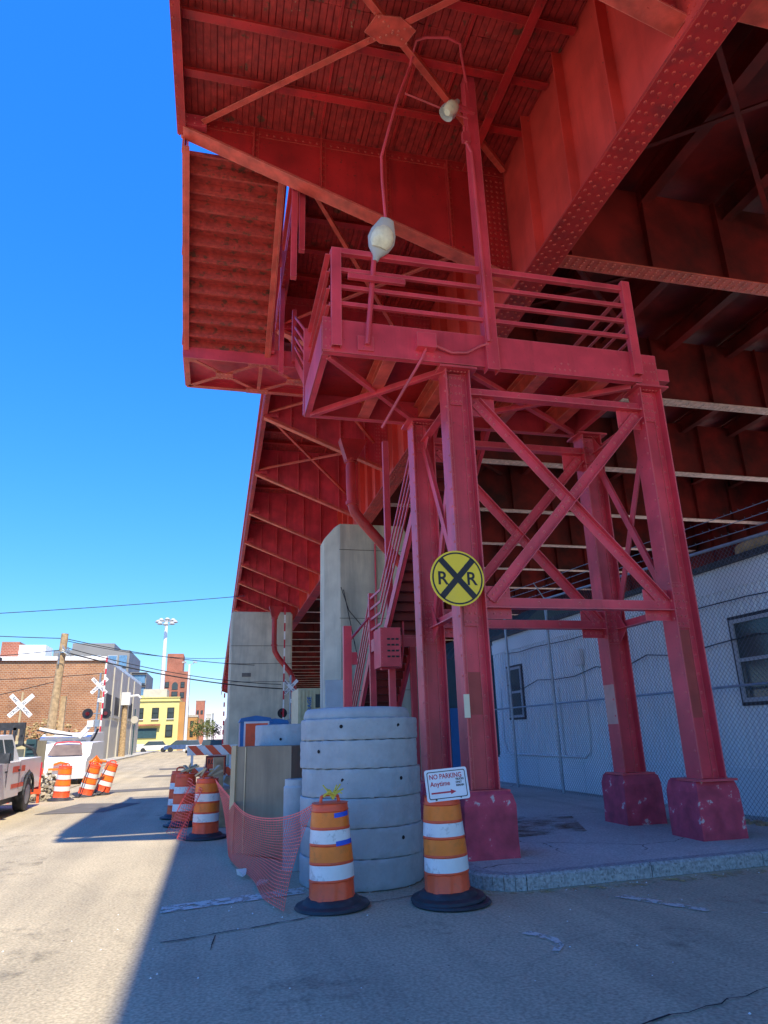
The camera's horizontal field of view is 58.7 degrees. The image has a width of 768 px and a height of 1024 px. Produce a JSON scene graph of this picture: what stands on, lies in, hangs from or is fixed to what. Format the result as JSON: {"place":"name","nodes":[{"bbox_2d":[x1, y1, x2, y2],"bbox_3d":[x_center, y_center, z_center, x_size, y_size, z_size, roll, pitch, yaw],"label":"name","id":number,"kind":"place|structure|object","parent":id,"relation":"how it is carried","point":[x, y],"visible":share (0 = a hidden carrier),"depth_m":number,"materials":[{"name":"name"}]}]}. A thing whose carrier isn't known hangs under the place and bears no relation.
{"place":"outdoors","nodes":[
{"label":"outdoors","id":0,"kind":"place"},
{"bbox_2d":[0,596,241,613],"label":"overhead wire","id":1,"kind":"object","parent":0,"point":[122,605],"visible":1,"depth_m":36.04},
{"bbox_2d":[103,750,158,763],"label":"sidewalk","id":2,"kind":"structure","parent":0,"point":[138,753],"depth_m":73.14,"materials":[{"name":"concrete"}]},
{"bbox_2d":[118,692,141,756],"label":"utility pole","id":3,"kind":"object","parent":2,"relation":"on","point":[126,700],"visible":0.83,"depth_m":72.23,"materials":[{"name":"brown wood"}]},
{"bbox_2d":[131,709,137,754],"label":"round street sign","id":4,"kind":"object","parent":2,"relation":"on","point":[134,719],"visible":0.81,"depth_m":79.75,"materials":[{"name":"white metal"}]},
{"bbox_2d":[0,0,288,739],"label":"sky","id":5,"kind":"structure","parent":0,"point":[123,482],"materials":[{"name":"blue"}]},
{"bbox_2d":[136,689,188,751],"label":"yellow building","id":6,"kind":"structure","parent":0,"point":[161,715],"depth_m":111.86,"materials":[{"name":"paint"}]},
{"bbox_2d":[137,728,156,738],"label":"shop window","id":7,"kind":"structure","parent":6,"relation":"in","point":[150,732],"depth_m":110.50,"materials":[{"name":"teal glass"}]},
{"bbox_2d":[151,708,158,718],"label":"window","id":8,"kind":"structure","parent":6,"relation":"in","point":[155,711],"depth_m":111.70,"materials":[{"name":"black"}]},
{"bbox_2d":[165,725,172,736],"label":"window","id":9,"kind":"structure","parent":6,"relation":"in","point":[168,728],"depth_m":111.34,"materials":[{"name":"black"}]},
{"bbox_2d":[167,707,173,718],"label":"window","id":10,"kind":"structure","parent":6,"relation":"in","point":[170,711],"depth_m":112.22,"materials":[{"name":"black"}]},
{"bbox_2d":[164,654,189,705],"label":"red brick tower","id":11,"kind":"structure","parent":0,"point":[175,686],"depth_m":177.88,"materials":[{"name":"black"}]},
{"bbox_2d":[187,715,198,739],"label":"distant building","id":12,"kind":"structure","parent":0,"point":[191,718],"depth_m":156.75,"materials":[{"name":"brick"}]},
{"bbox_2d":[195,699,205,743],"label":"distant building","id":13,"kind":"structure","parent":0,"point":[200,707],"depth_m":223.33,"materials":[{"name":"red brick"}]},
{"bbox_2d":[243,721,268,745],"bbox_3d":[-3.321,6.487,17.647,0.650,2.050,0.135,3,-18,-13],"label":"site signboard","id":14,"kind":"object","parent":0,"point":[249,733],"visible":0.17,"depth_m":17.80,"materials":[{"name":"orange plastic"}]},
{"bbox_2d":[0,744,767,1023],"bbox_3d":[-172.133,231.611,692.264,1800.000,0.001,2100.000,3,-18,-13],"label":"ground","id":15,"kind":"structure","parent":0,"point":[81,881],"depth_m":5.66,"materials":[{"name":"asphalt"}]},
{"bbox_2d":[0,728,42,810],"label":"pickup truck","id":16,"kind":"object","parent":15,"relation":"on","point":[19,780],"visible":1,"depth_m":16.96,"materials":[{"name":"white paint"}]},
{"bbox_2d":[0,722,46,777],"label":"excavator","id":17,"kind":"object","parent":15,"relation":"on","point":[31,748],"visible":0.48,"depth_m":22.48,"materials":[{"name":"beige metal"}]},
{"bbox_2d":[29,770,69,800],"bbox_3d":[-10.893,8.715,21.710,1.669,0.899,3.319,3,-18,-13],"label":"rubble heap","id":18,"kind":"object","parent":15,"relation":"on","point":[46,790],"visible":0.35,"depth_m":21.28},
{"bbox_2d":[0,761,119,805],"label":"dirt verge","id":19,"kind":"structure","parent":15,"relation":"on","point":[74,782],"depth_m":27.96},
{"bbox_2d":[7,692,34,740],"bbox_3d":[-16.849,10.322,31.335,1.096,3.950,0.143,3,-18,-13],"label":"crossbuck sign","id":20,"kind":"object","parent":19,"relation":"on","point":[20,707],"visible":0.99,"depth_m":31.69,"materials":[{"name":"white"}]},
{"bbox_2d":[6,768,42,803],"bbox_3d":[-10.571,8.050,20.038,0.950,0.950,0.110,3,-18,-13],"label":"orange barrier board","id":21,"kind":"object","parent":19,"relation":"on","point":[37,791],"visible":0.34,"depth_m":20.04,"materials":[{"name":"plastic"}]},
{"bbox_2d":[18,718,78,739],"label":"dry vines","id":22,"kind":"object","parent":19,"relation":"on","point":[35,735],"visible":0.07,"depth_m":45.66,"materials":[{"name":"brown plant"}]},
{"bbox_2d":[45,633,70,735],"bbox_3d":[-17.046,9.991,35.639,1.048,7.263,0.530,-2,-18,2],"label":"utility pole","id":23,"kind":"object","parent":19,"relation":"on","point":[62,652],"visible":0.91,"depth_m":35.88,"materials":[{"name":"wood"}]},
{"bbox_2d":[68,641,222,658],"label":"overhead wire","id":24,"kind":"object","parent":23,"relation":"attached to","point":[146,654],"visible":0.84,"depth_m":43.59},
{"bbox_2d":[68,639,247,664],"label":"overhead wire","id":25,"kind":"object","parent":23,"relation":"attached to","point":[155,655],"visible":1,"depth_m":40.63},
{"bbox_2d":[69,648,280,684],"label":"overhead wire","id":26,"kind":"object","parent":23,"relation":"attached to","point":[171,672],"visible":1,"depth_m":40.55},
{"bbox_2d":[68,653,284,688],"bbox_3d":[-11.825,9.490,40.459,13.784,1.767,0.068,13,-23,-37],"label":"overhead wire","id":27,"kind":"object","parent":23,"relation":"attached to","point":[171,675],"visible":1,"depth_m":39.87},
{"bbox_2d":[57,696,66,730],"bbox_3d":[-16.893,11.661,35.532,0.260,4.000,0.250,3,-18,-13],"label":"vine pole","id":28,"kind":"object","parent":19,"relation":"on","point":[62,710],"visible":0.43,"depth_m":35.78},
{"bbox_2d":[36,720,103,743],"bbox_3d":[-16.539,12.666,36.557,2.961,2.698,5.100,3,-18,-13],"label":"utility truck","id":29,"kind":"object","parent":19,"relation":"on","point":[84,735],"visible":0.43,"depth_m":34.77,"materials":[{"name":"white paint"}]},
{"bbox_2d":[43,741,103,783],"bbox_3d":[-13.715,10.962,29.972,1.900,1.721,4.808,3,-18,-13],"label":"white van","id":30,"kind":"object","parent":19,"relation":"on","point":[77,756],"visible":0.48,"depth_m":28.62,"materials":[{"name":"paint"}]},
{"bbox_2d":[47,763,73,801],"bbox_3d":[-9.777,8.213,20.805,0.770,1.072,0.770,6,-17,-12],"label":"traffic drum","id":31,"kind":"object","parent":15,"relation":"on","point":[61,790],"visible":0.99,"depth_m":20.63,"materials":[{"name":"orange plastic"}]},
{"bbox_2d":[0,656,141,758],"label":"brick warehouse","id":32,"kind":"structure","parent":15,"relation":"on","point":[76,690],"depth_m":61.38,"materials":[{"name":"brown brick"}]},
{"bbox_2d":[0,642,24,656],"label":"roof shed","id":33,"kind":"structure","parent":32,"relation":"on","point":[8,648],"depth_m":66.61,"materials":[{"name":"red brick"}]},
{"bbox_2d":[18,645,52,656],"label":"roof unit","id":34,"kind":"structure","parent":32,"relation":"on","point":[31,649],"depth_m":67.06,"materials":[{"name":"white metal"}]},
{"bbox_2d":[72,762,100,797],"bbox_3d":[-9.440,8.587,21.935,0.770,1.072,0.770,16,-17,-8],"label":"traffic drum","id":35,"kind":"object","parent":15,"relation":"on","point":[89,784],"visible":0.94,"depth_m":21.76,"materials":[{"name":"orange plastic"}]},
{"bbox_2d":[79,764,108,795],"bbox_3d":[-9.253,8.549,21.769,0.835,0.971,0.136,14,-24,-40],"label":"black strap","id":36,"kind":"object","parent":35,"relation":"hanging from","point":[85,777],"visible":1,"depth_m":21.69,"materials":[{"name":"rubber"}]},
{"bbox_2d":[89,755,106,765],"bbox_3d":[-9.341,8.152,22.244,0.572,0.423,0.250,3,-18,-13],"label":"orange rag","id":37,"kind":"object","parent":35,"relation":"on","point":[96,759],"visible":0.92,"depth_m":22.24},
{"bbox_2d":[35,803,138,814],"bbox_3d":[-7.656,7.810,18.031,1.830,0.001,2.864,-1,-18,-2],"label":"asphalt patch","id":38,"kind":"object","parent":15,"relation":"on","point":[89,807],"visible":1,"depth_m":17.90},
{"bbox_2d":[82,657,110,731],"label":"crossing signal","id":39,"kind":"object","parent":15,"relation":"on","point":[104,713],"visible":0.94,"depth_m":40.57,"materials":[{"name":"metal"}]},
{"bbox_2d":[53,643,152,695],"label":"grey apartment block","id":40,"kind":"structure","parent":15,"relation":"on","point":[145,679],"depth_m":130.27,"materials":[{"name":"blue concrete"}]},
{"bbox_2d":[119,655,126,670],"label":"window","id":41,"kind":"structure","parent":40,"relation":"in","point":[123,658],"depth_m":129.68,"materials":[{"name":"blue glass"}]},
{"bbox_2d":[133,675,144,695],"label":"window","id":42,"kind":"structure","parent":40,"relation":"in","point":[141,678],"depth_m":132.11,"materials":[{"name":"blue glass"}]},
{"bbox_2d":[94,760,117,794],"bbox_3d":[-9.171,8.780,22.628,0.770,1.072,0.770,19,-21,-7],"label":"traffic drum","id":43,"kind":"object","parent":15,"relation":"on","point":[104,784],"visible":0.87,"depth_m":22.45,"materials":[{"name":"orange plastic"}]},
{"bbox_2d":[70,787,169,794],"bbox_3d":[-8.957,9.794,24.022,4.800,0.001,1.472,7,-20,-25],"label":"asphalt patch","id":44,"kind":"object","parent":15,"relation":"on","point":[140,789],"visible":0.4,"depth_m":24.05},
{"bbox_2d":[136,741,166,751],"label":"parked car","id":45,"kind":"object","parent":15,"relation":"on","point":[154,745],"visible":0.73,"depth_m":96.88,"materials":[{"name":"white paint"}]},
{"bbox_2d":[155,617,177,688],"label":"mast light","id":46,"kind":"object","parent":15,"relation":"on","point":[172,621],"visible":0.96,"depth_m":141.47,"materials":[{"name":"white paint"}]},
{"bbox_2d":[159,766,186,819],"bbox_3d":[-4.589,6.273,15.294,0.770,1.072,0.770,16,-25,-41],"label":"traffic drum","id":47,"kind":"object","parent":15,"relation":"on","point":[168,816],"visible":0.34,"depth_m":15.12,"materials":[{"name":"orange plastic"}]},
{"bbox_2d":[164,740,187,751],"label":"parked car","id":48,"kind":"object","parent":15,"relation":"on","point":[178,744],"visible":0.55,"depth_m":95.78,"materials":[{"name":"blue paint"}]},
{"bbox_2d":[163,772,195,826],"bbox_3d":[-4.084,5.824,13.959,0.770,1.072,0.770,-4,-20,6],"label":"traffic drum","id":49,"kind":"object","parent":15,"relation":"on","point":[181,782],"visible":0.77,"depth_m":13.79,"materials":[{"name":"orange plastic"}]},
{"bbox_2d":[182,661,196,750],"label":"mast light","id":50,"kind":"object","parent":15,"relation":"on","point":[186,716],"visible":0.86,"depth_m":101.98,"materials":[{"name":"white paint"}]},
{"bbox_2d":[185,740,199,752],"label":"parked car","id":51,"kind":"object","parent":15,"relation":"on","point":[193,743],"visible":0.47,"depth_m":86.81,"materials":[{"name":"silver metal"}]},
{"bbox_2d":[188,718,207,739],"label":"street tree","id":52,"kind":"object","parent":15,"relation":"on","point":[195,730],"visible":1,"depth_m":138.09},
{"bbox_2d":[183,772,226,840],"bbox_3d":[-3.147,5.196,12.108,0.770,1.072,0.770,-14,-22,34],"label":"traffic drum","id":53,"kind":"object","parent":15,"relation":"on","point":[205,824],"visible":0.94,"depth_m":11.92,"materials":[{"name":"orange plastic"}]},
{"bbox_2d":[166,778,202,840],"bbox_3d":[-3.554,5.285,12.203,0.404,0.930,1.405,8,-20,-26],"label":"safety netting","id":54,"kind":"object","parent":53,"relation":"hanging from","point":[201,790],"visible":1,"depth_m":12.13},
{"bbox_2d":[181,763,222,776],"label":"wood scraps","id":55,"kind":"object","parent":53,"relation":"on","point":[190,768],"visible":1,"depth_m":12.30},
{"bbox_2d":[197,718,217,738],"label":"street tree","id":56,"kind":"object","parent":15,"relation":"on","point":[210,726],"visible":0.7,"depth_m":152.48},
{"bbox_2d":[199,739,221,745],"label":"parked car","id":57,"kind":"object","parent":15,"relation":"on","point":[214,742],"visible":0.13,"depth_m":76.80,"materials":[{"name":"paint"}]},
{"bbox_2d":[187,744,236,776],"bbox_3d":[-4.184,6.434,16.509,1.170,1.505,0.661,3,-18,-13],"label":"striped barricade","id":58,"kind":"object","parent":15,"relation":"on","point":[219,750],"visible":0.41,"depth_m":16.39,"materials":[{"name":"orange plastic"}]},
{"bbox_2d":[206,723,221,738],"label":"street tree","id":59,"kind":"object","parent":15,"relation":"on","point":[217,732],"visible":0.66,"depth_m":166.47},
{"bbox_2d":[219,785,229,827],"bbox_3d":[-3.011,6.055,14.130,0.800,0.680,1.400,3,-18,-13],"label":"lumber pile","id":60,"kind":"object","parent":15,"relation":"on","point":[221,811],"depth_m":13.40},
{"bbox_2d":[213,757,223,795],"bbox_3d":[-3.371,5.500,13.846,0.200,0.989,0.192,7,-20,-24],"label":"timber post","id":61,"kind":"object","parent":60,"relation":"on","point":[218,761],"visible":0.43,"depth_m":13.93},
{"bbox_2d":[160,887,307,912],"bbox_3d":[-1.568,4.157,7.325,1.676,0.001,0.293,8,-20,-27],"label":"road marking","id":62,"kind":"object","parent":15,"relation":"on","point":[207,903],"visible":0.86,"depth_m":7.26,"materials":[{"name":"beige paint"}]},
{"bbox_2d":[238,716,272,746],"bbox_3d":[-4.459,8.238,23.438,1.120,2.360,1.200,3,-18,-13],"label":"portable toilet","id":63,"kind":"object","parent":15,"relation":"on","point":[241,725],"visible":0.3,"depth_m":23.15,"materials":[{"name":"blue plastic"}]},
{"bbox_2d":[225,612,291,764],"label":"bridge pier","id":64,"kind":"structure","parent":15,"relation":"on","point":[250,639],"depth_m":46.32,"materials":[{"name":"concrete"}]},
{"bbox_2d":[227,745,301,858],"bbox_3d":[-1.623,4.348,10.380,1.338,1.535,0.743,-16,-23,37],"label":"plywood box","id":65,"kind":"object","parent":15,"relation":"on","point":[259,775],"visible":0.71,"depth_m":10.13,"materials":[{"name":"wood"}]},
{"bbox_2d":[255,724,300,745],"bbox_3d":[-1.453,3.874,11.439,1.388,0.606,1.389,3,-18,-13],"label":"concrete ring","id":66,"kind":"object","parent":65,"relation":"on","point":[277,734],"visible":0.23,"depth_m":10.88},
{"bbox_2d":[215,779,314,910],"bbox_3d":[-1.919,4.252,9.217,0.438,0.959,5.388,6,-20,-23],"label":"safety netting","id":67,"kind":"object","parent":15,"relation":"on","point":[257,873],"visible":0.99,"depth_m":8.25,"materials":[{"name":"plastic"}]},
{"bbox_2d":[271,718,288,723],"bbox_3d":[-4.473,9.603,27.636,1.120,2.360,1.200,3,-18,-13],"label":"portable toilet","id":68,"kind":"object","parent":15,"relation":"on","point":[278,721],"visible":0.16,"depth_m":27.45,"materials":[{"name":"blue plastic"}]},
{"bbox_2d":[163,895,411,941],"bbox_3d":[-0.766,3.883,6.558,2.736,0.001,0.149,11,-22,-34],"label":"road crack","id":69,"kind":"object","parent":15,"relation":"on","point":[261,925],"visible":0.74,"depth_m":6.21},
{"bbox_2d":[282,778,301,870],"bbox_3d":[-1.165,4.149,9.105,0.360,1.100,0.360,3,-18,-13],"label":"concrete pipe","id":70,"kind":"object","parent":15,"relation":"on","point":[292,793],"visible":0.63,"depth_m":8.99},
{"bbox_2d":[294,793,369,915],"bbox_3d":[-0.551,3.486,7.072,0.770,1.072,0.770,4,-19,-21],"label":"traffic drum","id":71,"kind":"object","parent":15,"relation":"on","point":[331,880],"visible":0.98,"depth_m":6.88,"materials":[{"name":"orange plastic"}]},
{"bbox_2d":[322,784,343,799],"bbox_3d":[-0.536,2.946,7.181,0.225,0.154,0.108,3,-18,-13],"label":"yellow rope","id":72,"kind":"object","parent":71,"relation":"attached to","point":[334,793],"visible":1,"depth_m":7.16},
{"bbox_2d":[299,849,423,892],"bbox_3d":[-0.275,4.254,8.242,1.497,0.324,1.503,3,-18,-13],"label":"concrete ring","id":73,"kind":"object","parent":15,"relation":"on","point":[371,875],"visible":0.51,"depth_m":7.64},
{"bbox_2d":[300,820,423,859],"bbox_3d":[-0.269,3.954,8.349,1.493,0.324,1.494,3,-18,-13],"label":"concrete ring","id":74,"kind":"object","parent":73,"relation":"on","point":[387,842],"visible":0.56,"depth_m":7.73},
{"bbox_2d":[300,792,420,828],"bbox_3d":[-0.290,3.650,8.438,1.486,0.324,1.488,3,-18,-13],"label":"concrete ring","id":75,"kind":"object","parent":74,"relation":"on","point":[376,812],"visible":0.56,"depth_m":7.82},
{"bbox_2d":[302,764,420,798],"bbox_3d":[-0.288,3.347,8.537,1.480,0.324,1.484,3,-18,-13],"label":"concrete ring","id":76,"kind":"object","parent":75,"relation":"on","point":[378,782],"visible":0.83,"depth_m":7.93,"materials":[{"name":"concrete"}]},
{"bbox_2d":[300,738,416,768],"bbox_3d":[-0.316,3.042,8.623,1.478,0.324,1.473,3,-18,-13],"label":"concrete ring","id":77,"kind":"object","parent":76,"relation":"on","point":[360,754],"visible":0.87,"depth_m":8.02,"materials":[{"name":"concrete"}]},
{"bbox_2d":[301,717,416,740],"bbox_3d":[-0.320,2.774,8.720,1.477,0.256,1.482,3,-18,-13],"label":"concrete ring","id":78,"kind":"object","parent":77,"relation":"on","point":[359,728],"visible":0.99,"depth_m":8.11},
{"bbox_2d":[304,706,408,719],"bbox_3d":[-0.353,2.600,8.803,1.360,0.135,1.360,3,-18,-13],"label":"concrete ring","id":79,"kind":"object","parent":78,"relation":"on","point":[355,712],"visible":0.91,"depth_m":8.25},
{"bbox_2d":[412,896,491,911],"bbox_3d":[0.686,3.951,6.935,0.810,0.034,0.810,3,-18,-13],"label":"rubber drum base","id":80,"kind":"object","parent":15,"relation":"on","point":[487,901],"visible":0.41,"depth_m":6.62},
{"bbox_2d":[411,795,485,907],"bbox_3d":[0.631,3.438,7.125,0.770,1.072,0.770,1,-17,-14],"label":"traffic drum","id":81,"kind":"object","parent":80,"relation":"on","point":[446,873],"visible":0.85,"depth_m":6.93,"materials":[{"name":"orange plastic"}]},
{"bbox_2d":[424,766,469,802],"bbox_3d":[0.657,2.829,7.090,0.476,0.334,0.047,2,-18,-11],"label":"no parking sign","id":82,"kind":"object","parent":81,"relation":"attached to","point":[445,784],"visible":1,"depth_m":7.09,"materials":[{"name":"white"}]},
{"bbox_2d":[523,931,563,952],"bbox_3d":[1.331,3.507,5.581,0.240,0.001,0.650,3,-18,-13],"label":"road marking","id":83,"kind":"object","parent":15,"relation":"on","point":[552,939],"visible":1,"depth_m":5.64,"materials":[{"name":"beige paint"}]},
{"bbox_2d":[481,869,765,894],"bbox_3d":[2.502,4.123,7.580,4.125,0.001,0.588,1,-18,-7],"label":"road marking","id":84,"kind":"object","parent":15,"relation":"on","point":[600,886],"visible":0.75,"depth_m":7.63,"materials":[{"name":"paint"}]},
{"bbox_2d":[616,895,707,910],"bbox_3d":[2.734,3.827,6.688,0.155,0.001,0.951,15,-24,-41],"label":"road marking","id":85,"kind":"object","parent":15,"relation":"on","point":[656,901],"visible":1,"depth_m":6.70,"materials":[{"name":"beige paint"}]},
{"bbox_2d":[642,987,767,1023],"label":"road crack","id":86,"kind":"object","parent":15,"relation":"on","point":[695,1009],"visible":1,"depth_m":4.13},
{"bbox_2d":[446,659,499,767],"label":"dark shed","id":87,"kind":"structure","parent":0,"point":[454,723],"depth_m":22.79,"materials":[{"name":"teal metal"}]},
{"bbox_2d":[450,708,460,767],"bbox_3d":[2.429,7.621,22.453,0.400,2.250,0.040,3,-18,-13],"label":"door","id":88,"kind":"structure","parent":87,"relation":"in","point":[453,711],"depth_m":22.48,"materials":[{"name":"blue plastic"}]},
{"bbox_2d":[421,775,767,875],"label":"sidewalk","id":89,"kind":"structure","parent":0,"point":[598,839],"depth_m":9.64,"materials":[{"name":"concrete"}]},
{"bbox_2d":[277,607,297,723],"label":"crossing signal","id":90,"kind":"object","parent":89,"relation":"on","point":[282,713],"visible":0.69,"depth_m":43.35,"materials":[{"name":"metal"}]},
{"bbox_2d":[291,688,319,723],"bbox_3d":[-3.041,10.568,33.031,2.580,3.780,3.100,3,-18,-13],"label":"ribbed container","id":91,"kind":"object","parent":89,"relation":"on","point":[304,700],"visible":0.27,"depth_m":31.95,"materials":[{"name":"beige metal"}]},
{"bbox_2d":[320,524,421,774],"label":"bridge pier","id":92,"kind":"structure","parent":89,"relation":"on","point":[352,560],"depth_m":26.67,"materials":[{"name":"concrete"}]},
{"bbox_2d":[169,0,767,698],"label":"elevated bridge","id":93,"kind":"structure","parent":92,"relation":"on","point":[623,140],"depth_m":14.38,"materials":[{"name":"red paint"}]},
{"bbox_2d":[343,428,489,779],"bbox_3d":[0.061,2.589,16.857,1.955,9.010,10.534,3,-18,-13],"label":"stair","id":94,"kind":"object","parent":89,"relation":"on","point":[399,606],"visible":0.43,"depth_m":16.74,"materials":[{"name":"metal"}]},
{"bbox_2d":[374,621,403,669],"bbox_3d":[0.190,2.781,15.896,0.729,1.782,0.715,3,-18,-13],"label":"electrical cabinet","id":95,"kind":"object","parent":94,"relation":"attached to","point":[388,653],"visible":0.98,"depth_m":15.47,"materials":[{"name":"metal"}]},
{"bbox_2d":[446,598,569,659],"bbox_3d":[5.454,6.229,29.167,5.960,2.980,12.000,3,-18,-13],"label":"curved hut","id":96,"kind":"object","parent":89,"relation":"on","point":[450,654],"visible":0.11,"depth_m":24.65,"materials":[{"name":"metal"}]},
{"bbox_2d":[303,36,748,861],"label":"stair tower","id":97,"kind":"structure","parent":89,"relation":"on","point":[419,386],"depth_m":10.98,"materials":[{"name":"metal"}]},
{"bbox_2d":[291,310,313,383],"bbox_3d":[-1.231,-3.367,14.616,1.180,4.200,3.335,3,-18,-13],"label":"railing","id":98,"kind":"object","parent":97,"relation":"attached to","point":[297,360],"visible":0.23,"depth_m":15.80,"materials":[{"name":"metal"}]},
{"bbox_2d":[348,217,404,351],"bbox_3d":[-0.112,-3.547,10.477,0.891,2.284,0.325,-1,-18,-1],"label":"street light","id":99,"kind":"object","parent":97,"relation":"attached to","point":[381,238],"visible":1,"depth_m":10.58,"materials":[{"name":"metal"}]},
{"bbox_2d":[439,99,467,121],"bbox_3d":[1.236,-7.026,11.930,0.594,0.525,0.306,14,-24,-39],"label":"street light","id":100,"kind":"object","parent":97,"relation":"attached to","point":[449,109],"visible":1,"depth_m":11.75,"materials":[{"name":"glass"}]},
{"bbox_2d":[430,551,483,605],"bbox_3d":[0.999,0.935,9.489,0.780,0.780,0.156,3,-18,-13],"label":"railroad warning sign","id":101,"kind":"object","parent":97,"relation":"attached to","point":[456,578],"visible":1,"depth_m":9.41,"materials":[{"name":"yellow"}]},
{"bbox_2d":[463,694,470,717],"bbox_3d":[1.098,2.563,9.021,0.080,0.300,0.010,3,-18,-13],"label":"sticker","id":102,"kind":"object","parent":97,"relation":"attached to","point":[467,706],"visible":1,"depth_m":9.02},
{"bbox_2d":[518,816,584,836],"bbox_3d":[2.424,5.112,11.103,2.133,0.001,2.419,0,-18,-6],"label":"rust stain","id":103,"kind":"object","parent":89,"relation":"on","point":[525,835],"visible":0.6,"depth_m":10.84,"materials":[{"name":"brown"}]},
{"bbox_2d":[423,847,767,891],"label":"curb","id":104,"kind":"structure","parent":89,"relation":"on","point":[485,879],"depth_m":7.72,"materials":[{"name":"concrete"}]},
{"bbox_2d":[489,500,767,820],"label":"chain link fence","id":105,"kind":"object","parent":89,"relation":"on","point":[549,650],"visible":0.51,"depth_m":15.44,"materials":[{"name":"metal"}]},
{"bbox_2d":[490,544,767,817],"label":"wall","id":106,"kind":"structure","parent":89,"relation":"on","point":[737,666],"depth_m":14.31,"materials":[{"name":"white"}]},
{"bbox_2d":[506,664,526,719],"bbox_3d":[3.928,5.380,20.381,0.057,1.570,1.071,3,-19,-15],"label":"window","id":107,"kind":"structure","parent":106,"relation":"in","point":[513,669],"depth_m":20.27,"materials":[{"name":"black"}]},
{"bbox_2d":[727,609,767,705],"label":"window","id":108,"kind":"structure","parent":106,"relation":"in","point":[738,625],"depth_m":11.79,"materials":[{"name":"black"}]},
{"bbox_2d":[735,535,764,553],"bbox_3d":[6.898,0.603,12.449,0.376,0.385,1.029,3,-18,-13],"label":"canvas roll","id":109,"kind":"object","parent":106,"relation":"on","point":[755,543],"visible":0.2,"depth_m":12.52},
{"bbox_2d":[745,819,767,825],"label":"leaf litter","id":110,"kind":"object","parent":89,"relation":"on","point":[758,822],"visible":0.33,"depth_m":10.65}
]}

